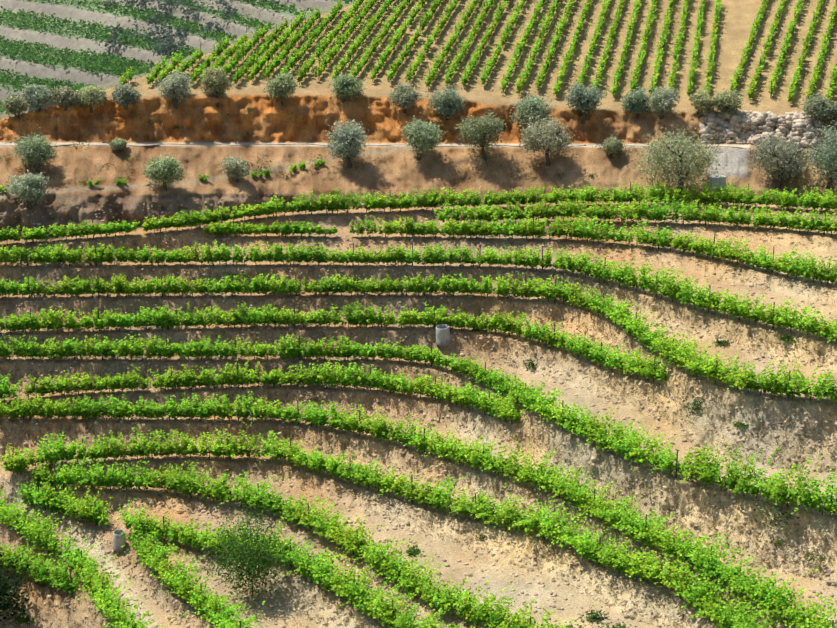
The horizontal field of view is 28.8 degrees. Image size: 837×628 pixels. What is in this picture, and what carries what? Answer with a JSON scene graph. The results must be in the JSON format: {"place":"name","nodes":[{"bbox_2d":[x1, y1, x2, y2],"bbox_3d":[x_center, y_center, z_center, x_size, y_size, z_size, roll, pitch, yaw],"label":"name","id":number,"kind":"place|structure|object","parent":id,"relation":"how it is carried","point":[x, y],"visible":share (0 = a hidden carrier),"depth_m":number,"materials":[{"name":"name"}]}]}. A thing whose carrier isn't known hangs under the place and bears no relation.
{"place":"outdoors","nodes":[
{"label":"outdoors","id":0,"kind":"place"},
{"bbox_2d":[0,0,357,119],"bbox_3d":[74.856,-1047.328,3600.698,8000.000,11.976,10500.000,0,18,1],"label":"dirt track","id":1,"kind":"structure","parent":0,"point":[206,51],"depth_m":762.79,"materials":[{"name":"soil"}]},
{"bbox_2d":[0,0,836,627],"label":"hillside terrain","id":2,"kind":"structure","parent":0,"point":[194,146],"depth_m":141.84,"materials":[{"name":"soil"}]},
{"bbox_2d":[1,92,28,117],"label":"olive tree","id":3,"kind":"object","parent":2,"relation":"on","point":[14,104],"visible":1,"depth_m":156.30,"materials":[{"name":"green plant"}]},
{"bbox_2d":[0,553,32,627],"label":"shrub","id":4,"kind":"object","parent":2,"relation":"on","point":[6,588],"visible":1,"depth_m":119.44,"materials":[{"name":"green plant"}]},
{"bbox_2d":[5,170,50,209],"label":"olive tree","id":5,"kind":"object","parent":2,"relation":"on","point":[29,186],"visible":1,"depth_m":146.81,"materials":[{"name":"green plant"}]},
{"bbox_2d":[9,132,61,172],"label":"olive tree","id":6,"kind":"object","parent":2,"relation":"on","point":[39,150],"visible":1,"depth_m":150.62,"materials":[{"name":"green plant"}]},
{"bbox_2d":[19,83,51,111],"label":"olive tree","id":7,"kind":"object","parent":2,"relation":"on","point":[37,96],"visible":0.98,"depth_m":157.13,"materials":[{"name":"green plant"}]},
{"bbox_2d":[49,85,80,110],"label":"olive tree","id":8,"kind":"object","parent":2,"relation":"on","point":[66,96],"visible":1,"depth_m":157.12,"materials":[{"name":"green plant"}]},
{"bbox_2d":[75,83,107,112],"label":"olive tree","id":9,"kind":"object","parent":2,"relation":"on","point":[89,95],"visible":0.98,"depth_m":157.77,"materials":[{"name":"green plant"}]},
{"bbox_2d":[113,529,125,551],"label":"concrete ring","id":10,"kind":"object","parent":2,"relation":"on","point":[118,541],"visible":0.92,"depth_m":122.05,"materials":[{"name":"grey concrete"}]},
{"bbox_2d":[109,138,129,152],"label":"olive tree","id":11,"kind":"object","parent":2,"relation":"on","point":[118,144],"visible":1,"depth_m":154.96,"materials":[{"name":"green plant"}]},
{"bbox_2d":[111,82,141,109],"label":"olive tree","id":12,"kind":"object","parent":2,"relation":"on","point":[124,94],"visible":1,"depth_m":157.84,"materials":[{"name":"green plant"}]},
{"bbox_2d":[0,193,277,216],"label":"bank stones","id":13,"kind":"structure","parent":2,"relation":"on","point":[264,194],"depth_m":149.63,"materials":[{"name":"brown stone"}]},
{"bbox_2d":[141,153,187,190],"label":"olive tree","id":14,"kind":"object","parent":2,"relation":"on","point":[163,170],"visible":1,"depth_m":150.29,"materials":[{"name":"green plant"}]},
{"bbox_2d":[154,70,192,109],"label":"olive tree","id":15,"kind":"object","parent":2,"relation":"on","point":[175,84],"visible":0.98,"depth_m":159.35,"materials":[{"name":"green plant"}]},
{"bbox_2d":[0,0,355,114],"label":"hill vegetation","id":16,"kind":"object","parent":2,"relation":"on","point":[126,36],"visible":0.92,"depth_m":533.21,"materials":[{"name":"green plant"}]},
{"bbox_2d":[199,64,232,106],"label":"olive tree","id":17,"kind":"object","parent":2,"relation":"on","point":[214,81],"visible":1,"depth_m":161.68,"materials":[{"name":"green plant"}]},
{"bbox_2d":[217,155,250,181],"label":"olive tree","id":18,"kind":"object","parent":2,"relation":"on","point":[235,167],"visible":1,"depth_m":154.69,"materials":[{"name":"green plant"}]},
{"bbox_2d":[201,499,294,600],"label":"young tree","id":19,"kind":"object","parent":2,"relation":"on","point":[246,568],"visible":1,"depth_m":112.95,"materials":[{"name":"green plant"}]},
{"bbox_2d":[263,72,298,105],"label":"olive tree","id":20,"kind":"object","parent":2,"relation":"on","point":[279,85],"visible":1,"depth_m":163.91,"materials":[{"name":"green plant"}]},
{"bbox_2d":[319,119,368,167],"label":"olive tree","id":21,"kind":"object","parent":2,"relation":"on","point":[341,139],"visible":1,"depth_m":158.91,"materials":[{"name":"green plant"}]},
{"bbox_2d":[327,72,365,102],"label":"olive tree","id":22,"kind":"object","parent":2,"relation":"on","point":[346,85],"visible":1,"depth_m":165.50,"materials":[{"name":"green plant"}]},
{"bbox_2d":[0,97,711,145],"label":"bank stones","id":23,"kind":"structure","parent":2,"relation":"on","point":[236,112],"depth_m":162.24,"materials":[{"name":"brown stone"}]},
{"bbox_2d":[0,143,746,147],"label":"gutter channel path","id":24,"kind":"structure","parent":2,"relation":"on","point":[332,145],"depth_m":163.01,"materials":[{"name":"concrete"}]},
{"bbox_2d":[387,81,422,112],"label":"olive tree","id":25,"kind":"object","parent":2,"relation":"on","point":[404,96],"visible":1,"depth_m":164.27,"materials":[{"name":"green plant"}]},
{"bbox_2d":[0,100,829,627],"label":"weeds","id":26,"kind":"object","parent":2,"relation":"on","point":[530,364],"visible":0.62,"depth_m":149.87,"materials":[{"name":"green plant"}]},
{"bbox_2d":[0,182,834,627],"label":"posts","id":27,"kind":"object","parent":2,"relation":"on","point":[370,366],"visible":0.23,"depth_m":137.15,"materials":[{"name":"brown wood"}]},
{"bbox_2d":[0,179,836,627],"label":"grapevine rows","id":28,"kind":"object","parent":2,"relation":"on","point":[698,595],"visible":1,"depth_m":130.10,"materials":[{"name":"green plant"}]},
{"bbox_2d":[0,204,836,627],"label":"dry grass tussocks","id":29,"kind":"object","parent":2,"relation":"on","point":[642,474],"visible":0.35,"depth_m":125.91,"materials":[{"name":"beige plant"}]},
{"bbox_2d":[0,199,836,627],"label":"scattered stones","id":30,"kind":"object","parent":2,"relation":"on","point":[542,585],"visible":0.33,"depth_m":126.83,"materials":[{"name":"beige stone"}]},
{"bbox_2d":[397,116,447,160],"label":"olive tree","id":31,"kind":"object","parent":2,"relation":"on","point":[420,134],"visible":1,"depth_m":159.92,"materials":[{"name":"green plant"}]},
{"bbox_2d":[436,324,450,345],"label":"concrete ring","id":32,"kind":"object","parent":2,"relation":"on","point":[443,337],"visible":1,"depth_m":138.97,"materials":[{"name":"grey concrete"}]},
{"bbox_2d":[424,83,468,124],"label":"olive tree","id":33,"kind":"object","parent":2,"relation":"on","point":[447,103],"visible":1,"depth_m":164.63,"materials":[{"name":"green plant"}]},
{"bbox_2d":[117,0,836,102],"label":"field vines","id":34,"kind":"object","parent":2,"relation":"on","point":[343,38],"depth_m":178.29,"materials":[{"name":"green plant"}]},
{"bbox_2d":[454,109,507,160],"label":"olive tree","id":35,"kind":"object","parent":2,"relation":"on","point":[481,129],"visible":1,"depth_m":160.53,"materials":[{"name":"green plant"}]},
{"bbox_2d":[506,90,554,127],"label":"olive tree","id":36,"kind":"object","parent":2,"relation":"on","point":[533,106],"visible":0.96,"depth_m":164.87,"materials":[{"name":"green plant"}]},
{"bbox_2d":[515,115,578,165],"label":"olive tree","id":37,"kind":"object","parent":2,"relation":"on","point":[551,139],"visible":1,"depth_m":160.63,"materials":[{"name":"green plant"}]},
{"bbox_2d":[561,80,606,123],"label":"olive tree","id":38,"kind":"object","parent":2,"relation":"on","point":[579,98],"visible":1,"depth_m":166.06,"materials":[{"name":"green plant"}]},
{"bbox_2d":[600,134,625,157],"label":"olive tree","id":39,"kind":"object","parent":2,"relation":"on","point":[612,145],"visible":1,"depth_m":162.84,"materials":[{"name":"green plant"}]},
{"bbox_2d":[619,85,653,117],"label":"olive tree","id":40,"kind":"object","parent":2,"relation":"on","point":[636,101],"visible":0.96,"depth_m":166.68,"materials":[{"name":"green plant"}]},
{"bbox_2d":[647,83,678,119],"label":"olive tree","id":41,"kind":"object","parent":2,"relation":"on","point":[661,102],"visible":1,"depth_m":165.69,"materials":[{"name":"green plant"}]},
{"bbox_2d":[627,124,733,198],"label":"olive tree","id":42,"kind":"object","parent":2,"relation":"on","point":[692,164],"visible":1,"depth_m":156.99,"materials":[{"name":"green plant"}]},
{"bbox_2d":[688,87,716,115],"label":"olive tree","id":43,"kind":"object","parent":2,"relation":"on","point":[701,100],"visible":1,"depth_m":166.52,"materials":[{"name":"green plant"}]},
{"bbox_2d":[706,174,726,191],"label":"valve chamber","id":44,"kind":"object","parent":2,"relation":"on","point":[714,179],"visible":0.71,"depth_m":158.95,"materials":[{"name":"white concrete"}]},
{"bbox_2d":[713,88,744,117],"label":"olive tree","id":45,"kind":"object","parent":2,"relation":"on","point":[726,102],"visible":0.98,"depth_m":165.90,"materials":[{"name":"green plant"}]},
{"bbox_2d":[699,109,823,146],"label":"stone wall","id":46,"kind":"structure","parent":2,"relation":"on","point":[796,122],"depth_m":165.16,"materials":[{"name":"grey stone"}]},
{"bbox_2d":[742,128,817,190],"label":"olive tree","id":47,"kind":"object","parent":2,"relation":"on","point":[788,156],"visible":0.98,"depth_m":157.31,"materials":[{"name":"green plant"}]},
{"bbox_2d":[799,92,836,123],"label":"olive tree","id":48,"kind":"object","parent":2,"relation":"on","point":[818,108],"visible":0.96,"depth_m":163.23,"materials":[{"name":"green plant"}]},
{"bbox_2d":[802,119,836,188],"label":"olive tree","id":49,"kind":"object","parent":2,"relation":"on","point":[827,157],"visible":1,"depth_m":155.22,"materials":[{"name":"green plant"}]},
{"bbox_2d":[826,103,836,127],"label":"olive tree","id":50,"kind":"object","parent":2,"relation":"on","point":[835,115],"visible":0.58,"depth_m":163.52,"materials":[{"name":"green plant"}]}
]}

